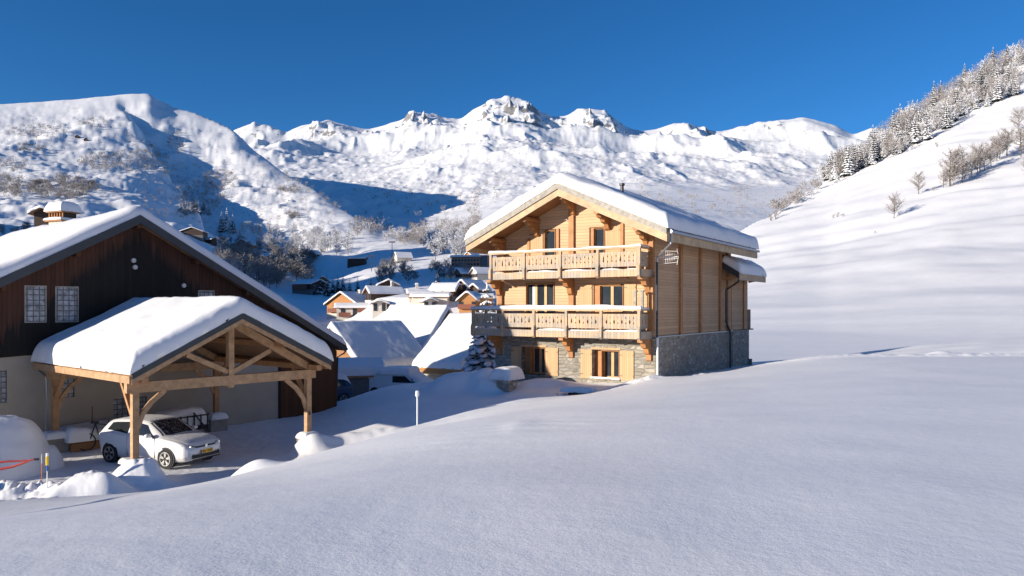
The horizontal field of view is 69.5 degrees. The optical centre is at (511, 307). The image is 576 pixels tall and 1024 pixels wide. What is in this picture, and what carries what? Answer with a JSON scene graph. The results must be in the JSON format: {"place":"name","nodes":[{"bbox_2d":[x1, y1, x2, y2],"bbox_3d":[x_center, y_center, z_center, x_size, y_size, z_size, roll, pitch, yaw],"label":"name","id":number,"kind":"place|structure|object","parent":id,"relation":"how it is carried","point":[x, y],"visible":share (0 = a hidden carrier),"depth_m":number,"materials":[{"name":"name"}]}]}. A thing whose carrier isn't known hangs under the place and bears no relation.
{"place":"outdoors","nodes":[
{"label":"outdoors","id":0,"kind":"place"},
{"bbox_2d":[0,458,38,469],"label":"barrier tape","id":1,"kind":"object","parent":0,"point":[13,466],"visible":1,"depth_m":21.55,"materials":[{"name":"red plastic"}]},
{"bbox_2d":[0,59,1023,575],"bbox_3d":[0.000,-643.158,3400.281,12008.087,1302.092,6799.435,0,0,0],"label":"snow ground","id":2,"kind":"structure","parent":0,"point":[862,415],"depth_m":21.67,"materials":[{"name":"snow"}]},
{"bbox_2d":[0,415,48,480],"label":"snow heap","id":3,"kind":"object","parent":2,"relation":"on","point":[22,438],"visible":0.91,"depth_m":22.65,"materials":[{"name":"snow"}]},
{"bbox_2d":[46,453,48,487],"bbox_3d":[-12.773,4.520,20.300,0.069,1.050,0.069,0,0,22],"label":"marker pole","id":4,"kind":"object","parent":2,"relation":"on","point":[47,459],"visible":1,"depth_m":20.29,"materials":[{"name":"yellow paint"}]},
{"bbox_2d":[49,445,63,469],"bbox_3d":[-15.159,4.934,23.999,1.087,1.019,0.991,0,0,0],"label":"snow heap","id":5,"kind":"object","parent":2,"relation":"on","point":[56,460],"visible":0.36,"depth_m":23.87,"materials":[{"name":"snow"}]},
{"bbox_2d":[43,201,81,224],"bbox_3d":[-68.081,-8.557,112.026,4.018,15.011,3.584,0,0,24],"label":"granary","id":6,"kind":"structure","parent":2,"relation":"on","point":[60,211],"depth_m":110.88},
{"bbox_2d":[59,419,113,452],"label":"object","id":7,"kind":"structure","parent":2,"relation":"on","point":[77,438],"depth_m":26.82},
{"bbox_2d":[80,406,108,450],"bbox_3d":[-15.035,4.395,26.997,1.601,1.599,0.526,0,0,-20],"label":"bicycle","id":8,"kind":"object","parent":2,"relation":"on","point":[95,425],"visible":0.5,"depth_m":26.92,"materials":[{"name":"black metal"}]},
{"bbox_2d":[99,414,220,469],"bbox_3d":[-11.921,4.473,25.108,4.094,1.519,2.140,0,0,23],"label":"hatchback","id":9,"kind":"object","parent":2,"relation":"on","point":[167,442],"visible":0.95,"depth_m":24.50,"materials":[{"name":"white paint"}]},
{"bbox_2d":[0,205,347,431],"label":"barn","id":10,"kind":"structure","parent":2,"relation":"on","point":[55,278],"depth_m":29.20,"materials":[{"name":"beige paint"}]},
{"bbox_2d":[0,370,6,402],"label":"window","id":11,"kind":"structure","parent":10,"relation":"in","point":[3,385],"depth_m":26.34,"materials":[{"name":"grey glass"}]},
{"bbox_2d":[24,285,46,322],"bbox_3d":[-17.424,-0.134,26.995,0.115,1.356,0.707,0,0,41],"label":"window","id":12,"kind":"structure","parent":10,"relation":"in","point":[35,297],"depth_m":27.00,"materials":[{"name":"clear glass"}]},
{"bbox_2d":[27,205,48,226],"bbox_3d":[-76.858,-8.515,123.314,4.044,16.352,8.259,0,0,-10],"label":"chimney","id":13,"kind":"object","parent":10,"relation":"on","point":[38,213],"depth_m":119.87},
{"bbox_2d":[55,286,78,321],"bbox_3d":[-16.752,-0.129,27.779,0.115,1.347,0.793,0,0,41],"label":"window","id":14,"kind":"structure","parent":10,"relation":"in","point":[65,296],"depth_m":27.78,"materials":[{"name":"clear glass"}]},
{"bbox_2d":[62,379,73,397],"bbox_3d":[-16.787,3.037,27.901,0.115,0.764,0.506,0,0,41],"label":"window","id":15,"kind":"structure","parent":10,"relation":"in","point":[67,381],"depth_m":27.93,"materials":[{"name":"grey glass"}]},
{"bbox_2d":[113,396,146,418],"bbox_3d":[-15.329,4.107,29.604,0.115,1.127,1.366,0,0,41],"label":"window","id":16,"kind":"structure","parent":10,"relation":"in","point":[120,410],"depth_m":29.40,"materials":[{"name":"grey glass"}]},
{"bbox_2d":[198,290,214,296],"bbox_3d":[-13.225,-0.072,31.906,0.115,1.366,0.735,0,0,41],"label":"window","id":17,"kind":"structure","parent":10,"relation":"in","point":[200,292],"depth_m":31.89,"materials":[{"name":"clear glass"}]},
{"bbox_2d":[31,296,333,464],"bbox_3d":[-11.941,2.682,26.767,8.481,6.191,7.144,0,0,41],"label":"carport","id":18,"kind":"object","parent":2,"relation":"on","point":[132,345],"visible":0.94,"depth_m":24.84,"materials":[{"name":"snow"},{"name":"timber"}]},
{"bbox_2d":[156,406,209,431],"bbox_3d":[-12.816,4.550,28.629,1.399,1.310,1.924,0,0,35],"label":"garden trailer","id":19,"kind":"object","parent":2,"relation":"on","point":[191,416],"visible":0.54,"depth_m":28.63,"materials":[{"name":"metal"}]},
{"bbox_2d":[180,227,208,241],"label":"farmhouse","id":20,"kind":"object","parent":2,"relation":"on","point":[198,234],"visible":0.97,"depth_m":476.94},
{"bbox_2d":[205,237,217,246],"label":"hut","id":21,"kind":"object","parent":2,"relation":"on","point":[211,241],"visible":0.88,"depth_m":481.43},
{"bbox_2d":[217,212,226,231],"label":"snowy spruce","id":22,"kind":"object","parent":2,"relation":"on","point":[222,226],"visible":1,"depth_m":755.92,"materials":[{"name":"green plant"}]},
{"bbox_2d":[223,209,230,230],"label":"snowy spruce","id":23,"kind":"object","parent":2,"relation":"on","point":[226,222],"visible":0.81,"depth_m":780.30,"materials":[{"name":"green plant"}]},
{"bbox_2d":[227,214,237,233],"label":"snowy spruce","id":24,"kind":"object","parent":2,"relation":"on","point":[232,228],"visible":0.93,"depth_m":744.14,"materials":[{"name":"green plant"}]},
{"bbox_2d":[238,253,253,275],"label":"frosted tree","id":25,"kind":"object","parent":2,"relation":"on","point":[244,261],"visible":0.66,"depth_m":293.62,"materials":[{"name":"white plant"}]},
{"bbox_2d":[235,239,256,248],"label":"hut","id":26,"kind":"object","parent":2,"relation":"on","point":[251,242],"visible":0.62,"depth_m":629.62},
{"bbox_2d":[248,260,269,281],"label":"frosted tree","id":27,"kind":"object","parent":2,"relation":"on","point":[260,268],"visible":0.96,"depth_m":285.61,"materials":[{"name":"white plant"}]},
{"bbox_2d":[254,261,272,285],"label":"frosted tree","id":28,"kind":"object","parent":2,"relation":"on","point":[267,262],"visible":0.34,"depth_m":302.36,"materials":[{"name":"white plant"}]},
{"bbox_2d":[255,265,273,284],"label":"frosted tree","id":29,"kind":"object","parent":2,"relation":"on","point":[265,280],"visible":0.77,"depth_m":290.00,"materials":[{"name":"white plant"}]},
{"bbox_2d":[265,269,276,287],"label":"frosted tree","id":30,"kind":"object","parent":2,"relation":"on","point":[272,278],"visible":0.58,"depth_m":305.53,"materials":[{"name":"white plant"}]},
{"bbox_2d":[274,253,289,270],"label":"frosted tree","id":31,"kind":"object","parent":2,"relation":"on","point":[281,259],"visible":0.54,"depth_m":336.83,"materials":[{"name":"white plant"}]},
{"bbox_2d":[286,256,306,280],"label":"frosted tree","id":32,"kind":"object","parent":2,"relation":"on","point":[297,260],"visible":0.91,"depth_m":335.73,"materials":[{"name":"white plant"}]},
{"bbox_2d":[290,279,329,294],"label":"village chalet","id":33,"kind":"object","parent":2,"relation":"on","point":[304,286],"visible":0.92,"depth_m":290.91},
{"bbox_2d":[307,236,315,249],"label":"frosted tree","id":34,"kind":"object","parent":2,"relation":"on","point":[310,241],"visible":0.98,"depth_m":511.47,"materials":[{"name":"white plant"}]},
{"bbox_2d":[316,276,323,294],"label":"dark spruce","id":35,"kind":"object","parent":2,"relation":"on","point":[320,291],"visible":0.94,"depth_m":274.58,"materials":[{"name":"green plant"}]},
{"bbox_2d":[322,278,330,295],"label":"dark spruce","id":36,"kind":"object","parent":2,"relation":"on","point":[326,293],"visible":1,"depth_m":255.92,"materials":[{"name":"green plant"}]},
{"bbox_2d":[323,289,364,318],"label":"village chalet","id":37,"kind":"object","parent":2,"relation":"on","point":[348,297],"visible":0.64,"depth_m":205.61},
{"bbox_2d":[337,373,352,400],"bbox_3d":[-11.323,4.694,42.439,4.094,1.806,2.140,0,0,-35],"label":"snowed in car","id":38,"kind":"object","parent":2,"relation":"on","point":[345,390],"visible":0.16,"depth_m":42.64,"materials":[{"name":"blue paint"}]},
{"bbox_2d":[342,237,354,251],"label":"frosted tree","id":39,"kind":"object","parent":2,"relation":"on","point":[345,244],"visible":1,"depth_m":490.29,"materials":[{"name":"white plant"}]},
{"bbox_2d":[333,303,368,320],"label":"village chalet","id":40,"kind":"object","parent":2,"relation":"on","point":[345,311],"visible":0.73,"depth_m":199.25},
{"bbox_2d":[346,256,367,267],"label":"lodge","id":41,"kind":"structure","parent":2,"relation":"on","point":[353,261],"depth_m":412.73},
{"bbox_2d":[338,357,385,396],"bbox_3d":[-9.995,6.184,47.401,3.659,6.032,3.537,0,0,-15],"label":"lean to shed","id":42,"kind":"object","parent":2,"relation":"on","point":[357,371],"visible":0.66,"depth_m":45.98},
{"bbox_2d":[327,320,422,365],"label":"shed","id":43,"kind":"structure","parent":2,"relation":"on","point":[393,342],"depth_m":58.28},
{"bbox_2d":[369,299,389,319],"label":"village chalet","id":44,"kind":"object","parent":2,"relation":"on","point":[379,306],"visible":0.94,"depth_m":186.42,"materials":[{"name":"paint"}]},
{"bbox_2d":[362,281,404,302],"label":"village chalet","id":45,"kind":"object","parent":2,"relation":"on","point":[371,292],"visible":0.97,"depth_m":202.45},
{"bbox_2d":[376,278,400,285],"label":"village barn","id":46,"kind":"structure","parent":2,"relation":"on","point":[386,282],"depth_m":215.97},
{"bbox_2d":[369,366,433,391],"bbox_3d":[-7.050,4.640,46.413,4.768,1.896,2.099,0,0,14],"label":"van","id":47,"kind":"object","parent":2,"relation":"on","point":[386,376],"visible":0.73,"depth_m":45.80,"materials":[{"name":"white paint"}]},
{"bbox_2d":[393,252,412,263],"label":"village chalet","id":48,"kind":"object","parent":2,"relation":"on","point":[401,256],"visible":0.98,"depth_m":399.42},
{"bbox_2d":[381,304,452,347],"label":"outbuilding","id":49,"kind":"structure","parent":2,"relation":"on","point":[422,323],"depth_m":66.84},
{"bbox_2d":[405,283,433,302],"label":"village chalet","id":50,"kind":"object","parent":2,"relation":"on","point":[408,292],"visible":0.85,"depth_m":184.62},
{"bbox_2d":[419,297,438,304],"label":"village chalet","id":51,"kind":"object","parent":2,"relation":"on","point":[429,301],"visible":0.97,"depth_m":178.71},
{"bbox_2d":[409,292,452,304],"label":"village chalet","id":52,"kind":"object","parent":2,"relation":"on","point":[442,298],"visible":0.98,"depth_m":182.11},
{"bbox_2d":[424,237,441,259],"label":"frosted tree","id":53,"kind":"object","parent":2,"relation":"on","point":[430,246],"visible":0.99,"depth_m":398.23,"materials":[{"name":"white plant"}]},
{"bbox_2d":[433,229,450,254],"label":"frosted tree","id":54,"kind":"object","parent":2,"relation":"on","point":[440,238],"visible":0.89,"depth_m":427.89,"materials":[{"name":"white plant"}]},
{"bbox_2d":[412,312,477,379],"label":"garage","id":55,"kind":"structure","parent":2,"relation":"on","point":[445,350],"depth_m":53.96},
{"bbox_2d":[428,282,462,301],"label":"village chalet","id":56,"kind":"object","parent":2,"relation":"on","point":[454,288],"visible":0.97,"depth_m":185.74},
{"bbox_2d":[436,267,456,278],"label":"village chalet","id":57,"kind":"object","parent":2,"relation":"on","point":[445,277],"visible":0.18,"depth_m":283.02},
{"bbox_2d":[447,234,463,252],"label":"frosted tree","id":58,"kind":"object","parent":2,"relation":"on","point":[454,240],"visible":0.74,"depth_m":404.18,"materials":[{"name":"white plant"}]},
{"bbox_2d":[450,241,461,254],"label":"frosted tree","id":59,"kind":"object","parent":2,"relation":"on","point":[457,251],"visible":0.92,"depth_m":379.74,"materials":[{"name":"white plant"}]},
{"bbox_2d":[453,267,470,279],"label":"village chalet","id":60,"kind":"object","parent":2,"relation":"on","point":[459,273],"visible":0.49,"depth_m":260.10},
{"bbox_2d":[456,291,479,312],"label":"village chalet","id":61,"kind":"object","parent":2,"relation":"on","point":[467,300],"visible":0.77,"depth_m":175.75,"materials":[{"name":"wood"}]},
{"bbox_2d":[450,255,488,267],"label":"hotel","id":62,"kind":"structure","parent":2,"relation":"on","point":[470,261],"depth_m":322.34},
{"bbox_2d":[458,279,483,294],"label":"village chalet","id":63,"kind":"object","parent":2,"relation":"on","point":[465,283],"visible":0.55,"depth_m":189.06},
{"bbox_2d":[466,283,491,292],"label":"village chalet","id":64,"kind":"object","parent":2,"relation":"on","point":[479,287],"visible":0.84,"depth_m":187.53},
{"bbox_2d":[462,283,496,371],"bbox_3d":[-1.702,1.548,45.583,3.430,6.584,3.234,0,0,27],"label":"snowy spruce","id":65,"kind":"object","parent":2,"relation":"on","point":[482,348],"visible":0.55,"depth_m":44.87,"materials":[{"name":"white plant"}]},
{"bbox_2d":[468,267,496,279],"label":"village chalet","id":66,"kind":"object","parent":2,"relation":"on","point":[478,273],"visible":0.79,"depth_m":252.69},
{"bbox_2d":[474,293,495,311],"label":"village chalet","id":67,"kind":"object","parent":2,"relation":"on","point":[479,295],"visible":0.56,"depth_m":176.94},
{"bbox_2d":[489,366,524,391],"bbox_3d":[-0.237,3.479,34.489,1.222,1.499,1.318,0,0,33],"label":"stone planter","id":68,"kind":"object","parent":2,"relation":"on","point":[506,377],"visible":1,"depth_m":34.03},
{"bbox_2d":[0,38,1023,283],"bbox_3d":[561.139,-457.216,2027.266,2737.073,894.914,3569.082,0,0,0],"label":"distant scrub","id":69,"kind":"object","parent":2,"relation":"on","point":[86,186],"visible":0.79,"depth_m":654.24,"materials":[{"name":"plant"}]},
{"bbox_2d":[560,386,597,394],"bbox_3d":[3.252,3.630,32.099,2.383,0.400,0.779,0,0,30],"label":"bench","id":70,"kind":"object","parent":2,"relation":"on","point":[576,390],"visible":0.9,"depth_m":32.05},
{"bbox_2d":[464,173,766,382],"bbox_3d":[6.676,-0.837,41.332,11.080,11.274,16.362,0,0,34],"label":"timber chalet","id":71,"kind":"object","parent":2,"relation":"on","point":[574,263],"visible":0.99,"depth_m":35.84,"materials":[{"name":"wood"}]},
{"bbox_2d":[530,347,545,373],"bbox_3d":[1.387,2.670,37.213,0.870,1.340,0.350,0,0,34],"label":"window","id":72,"kind":"structure","parent":71,"relation":"in","point":[537,354],"depth_m":37.34,"materials":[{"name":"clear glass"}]},
{"bbox_2d":[526,283,554,328],"bbox_3d":[1.433,-0.080,37.088,1.670,2.320,0.190,0,0,34],"label":"patio door","id":73,"kind":"structure","parent":71,"relation":"in","point":[536,293],"depth_m":37.15,"materials":[{"name":"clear glass"}]},
{"bbox_2d":[544,230,555,270],"bbox_3d":[1.916,-2.800,36.763,0.650,2.120,0.190,0,0,34],"label":"balcony door","id":74,"kind":"structure","parent":71,"relation":"in","point":[549,235],"depth_m":36.82,"materials":[{"name":"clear glass"}]},
{"bbox_2d":[593,227,604,269],"bbox_3d":[4.181,-2.780,35.252,0.600,2.080,0.190,0,0,34],"label":"balcony door","id":75,"kind":"structure","parent":71,"relation":"in","point":[598,233],"depth_m":35.32,"materials":[{"name":"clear glass"}]},
{"bbox_2d":[601,350,619,377],"bbox_3d":[4.721,2.675,34.985,0.950,1.310,0.350,0,0,34],"label":"window","id":76,"kind":"structure","parent":71,"relation":"in","point":[610,359],"depth_m":35.10,"materials":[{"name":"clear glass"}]},
{"bbox_2d":[599,285,623,312],"bbox_3d":[4.721,-0.425,34.891,1.240,1.310,0.190,0,0,34],"label":"window","id":77,"kind":"structure","parent":71,"relation":"in","point":[608,294],"depth_m":34.90,"materials":[{"name":"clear glass"}]},
{"bbox_2d":[817,161,831,181],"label":"frosted tree","id":78,"kind":"object","parent":2,"relation":"on","point":[821,170],"visible":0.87,"depth_m":391.97,"materials":[{"name":"white plant"}]},
{"bbox_2d":[830,158,839,178],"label":"snowy spruce","id":79,"kind":"object","parent":2,"relation":"on","point":[833,175],"visible":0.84,"depth_m":382.16,"materials":[{"name":"white plant"}]},
{"bbox_2d":[839,147,854,176],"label":"snowy spruce","id":80,"kind":"object","parent":2,"relation":"on","point":[846,171],"visible":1,"depth_m":375.72,"materials":[{"name":"white plant"}]},
{"bbox_2d":[849,144,860,171],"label":"snowy spruce","id":81,"kind":"object","parent":2,"relation":"on","point":[857,163],"visible":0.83,"depth_m":377.98,"materials":[{"name":"white plant"}]},
{"bbox_2d":[859,149,868,167],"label":"snowy spruce","id":82,"kind":"object","parent":2,"relation":"on","point":[865,164],"visible":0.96,"depth_m":380.63,"materials":[{"name":"green plant"}]},
{"bbox_2d":[867,144,876,164],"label":"snowy spruce","id":83,"kind":"object","parent":2,"relation":"on","point":[871,160],"visible":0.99,"depth_m":378.94,"materials":[{"name":"white plant"}]},
{"bbox_2d":[872,135,880,159],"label":"snowy spruce","id":84,"kind":"object","parent":2,"relation":"on","point":[875,152],"visible":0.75,"depth_m":386.47,"materials":[{"name":"white plant"}]},
{"bbox_2d":[883,191,905,214],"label":"bare tree","id":85,"kind":"object","parent":2,"relation":"on","point":[893,202],"visible":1,"depth_m":234.21,"materials":[{"name":"white plant"}]},
{"bbox_2d":[903,119,910,140],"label":"snowy spruce","id":86,"kind":"object","parent":2,"relation":"on","point":[907,129],"visible":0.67,"depth_m":404.19,"materials":[{"name":"white plant"}]},
{"bbox_2d":[908,119,921,143],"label":"snowy spruce","id":87,"kind":"object","parent":2,"relation":"on","point":[914,139],"visible":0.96,"depth_m":381.37,"materials":[{"name":"white plant"}]},
{"bbox_2d":[908,170,925,193],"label":"bare tree","id":88,"kind":"object","parent":2,"relation":"on","point":[919,179],"visible":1,"depth_m":267.56,"materials":[{"name":"white plant"}]},
{"bbox_2d":[912,117,933,134],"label":"frosted tree","id":89,"kind":"object","parent":2,"relation":"on","point":[922,124],"visible":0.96,"depth_m":379.08,"materials":[{"name":"white plant"}]},
{"bbox_2d":[920,119,932,139],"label":"snowy spruce","id":90,"kind":"object","parent":2,"relation":"on","point":[925,137],"visible":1,"depth_m":378.73,"materials":[{"name":"white plant"}]},
{"bbox_2d":[937,168,951,187],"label":"bare tree","id":91,"kind":"object","parent":2,"relation":"on","point":[944,179],"visible":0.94,"depth_m":266.56,"materials":[{"name":"brown plant"}]},
{"bbox_2d":[940,104,952,129],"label":"snowy spruce","id":92,"kind":"object","parent":2,"relation":"on","point":[946,121],"visible":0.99,"depth_m":390.95,"materials":[{"name":"white plant"}]},
{"bbox_2d":[937,104,958,122],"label":"frosted tree","id":93,"kind":"object","parent":2,"relation":"on","point":[951,114],"visible":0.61,"depth_m":397.88,"materials":[{"name":"white plant"}]},
{"bbox_2d":[942,158,961,186],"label":"bare tree","id":94,"kind":"object","parent":2,"relation":"on","point":[953,171],"visible":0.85,"depth_m":264.58,"materials":[{"name":"brown plant"}]},
{"bbox_2d":[938,144,972,185],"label":"bare tree","id":95,"kind":"object","parent":2,"relation":"on","point":[953,154],"visible":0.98,"depth_m":264.78,"materials":[{"name":"brown plant"}]},
{"bbox_2d":[958,162,970,178],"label":"bare tree","id":96,"kind":"object","parent":2,"relation":"on","point":[964,172],"visible":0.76,"depth_m":268.62,"materials":[{"name":"brown plant"}]},
{"bbox_2d":[964,90,980,109],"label":"frosted tree","id":97,"kind":"object","parent":2,"relation":"on","point":[972,94],"visible":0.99,"depth_m":414.24,"materials":[{"name":"white plant"}]},
{"bbox_2d":[964,153,982,176],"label":"bare tree","id":98,"kind":"object","parent":2,"relation":"on","point":[972,165],"visible":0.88,"depth_m":273.09,"materials":[{"name":"brown plant"}]},
{"bbox_2d":[965,141,990,171],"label":"bare tree","id":99,"kind":"object","parent":2,"relation":"on","point":[977,150],"visible":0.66,"depth_m":276.45,"materials":[{"name":"brown plant"}]},
{"bbox_2d":[972,155,985,173],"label":"bare tree","id":100,"kind":"object","parent":2,"relation":"on","point":[981,156],"visible":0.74,"depth_m":275.01,"materials":[{"name":"brown plant"}]},
{"bbox_2d":[980,79,991,100],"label":"snowy spruce","id":101,"kind":"object","parent":2,"relation":"on","point":[986,91],"visible":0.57,"depth_m":428.56,"materials":[{"name":"white plant"}]},
{"bbox_2d":[978,148,996,170],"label":"bare tree","id":102,"kind":"object","parent":2,"relation":"on","point":[987,158],"visible":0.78,"depth_m":276.37,"materials":[{"name":"brown plant"}]},
{"bbox_2d":[981,140,1003,162],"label":"bare tree","id":103,"kind":"object","parent":2,"relation":"on","point":[990,147],"visible":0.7,"depth_m":280.89,"materials":[{"name":"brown plant"}]},
{"bbox_2d":[984,134,1008,160],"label":"bare tree","id":104,"kind":"object","parent":2,"relation":"on","point":[1000,147],"visible":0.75,"depth_m":292.00,"materials":[{"name":"brown plant"}]},
{"bbox_2d":[990,78,1003,101],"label":"snowy spruce","id":105,"kind":"object","parent":2,"relation":"on","point":[997,96],"visible":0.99,"depth_m":412.04,"materials":[{"name":"white plant"}]},
{"bbox_2d":[988,130,1011,158],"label":"bare tree","id":106,"kind":"object","parent":2,"relation":"on","point":[1004,138],"visible":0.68,"depth_m":294.48,"materials":[{"name":"brown plant"}]},
{"bbox_2d":[997,128,1019,154],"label":"bare tree","id":107,"kind":"object","parent":2,"relation":"on","point":[1008,133],"visible":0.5,"depth_m":299.61,"materials":[{"name":"brown plant"}]},
{"bbox_2d":[1007,127,1023,156],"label":"bare tree","id":108,"kind":"object","parent":2,"relation":"on","point":[1021,135],"visible":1,"depth_m":291.93,"materials":[{"name":"brown plant"}]},
{"bbox_2d":[1010,75,1020,95],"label":"snowy spruce","id":109,"kind":"object","parent":2,"relation":"on","point":[1017,91],"visible":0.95,"depth_m":415.48,"materials":[{"name":"white plant"}]},
{"bbox_2d":[1008,106,1023,127],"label":"bare tree","id":110,"kind":"object","parent":2,"relation":"on","point":[1018,116],"visible":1,"depth_m":336.68,"materials":[{"name":"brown plant"}]},
{"bbox_2d":[0,0,1023,133],"label":"sky","id":111,"kind":"structure","parent":0,"point":[284,65],"materials":[{"name":"blue"}]},
{"bbox_2d":[633,290,644,331],"bbox_3d":[5.722,0.185,33.361,0.700,1.950,0.400,0,0,34],"label":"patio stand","id":112,"kind":"object","parent":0,"point":[642,299],"visible":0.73,"depth_m":33.25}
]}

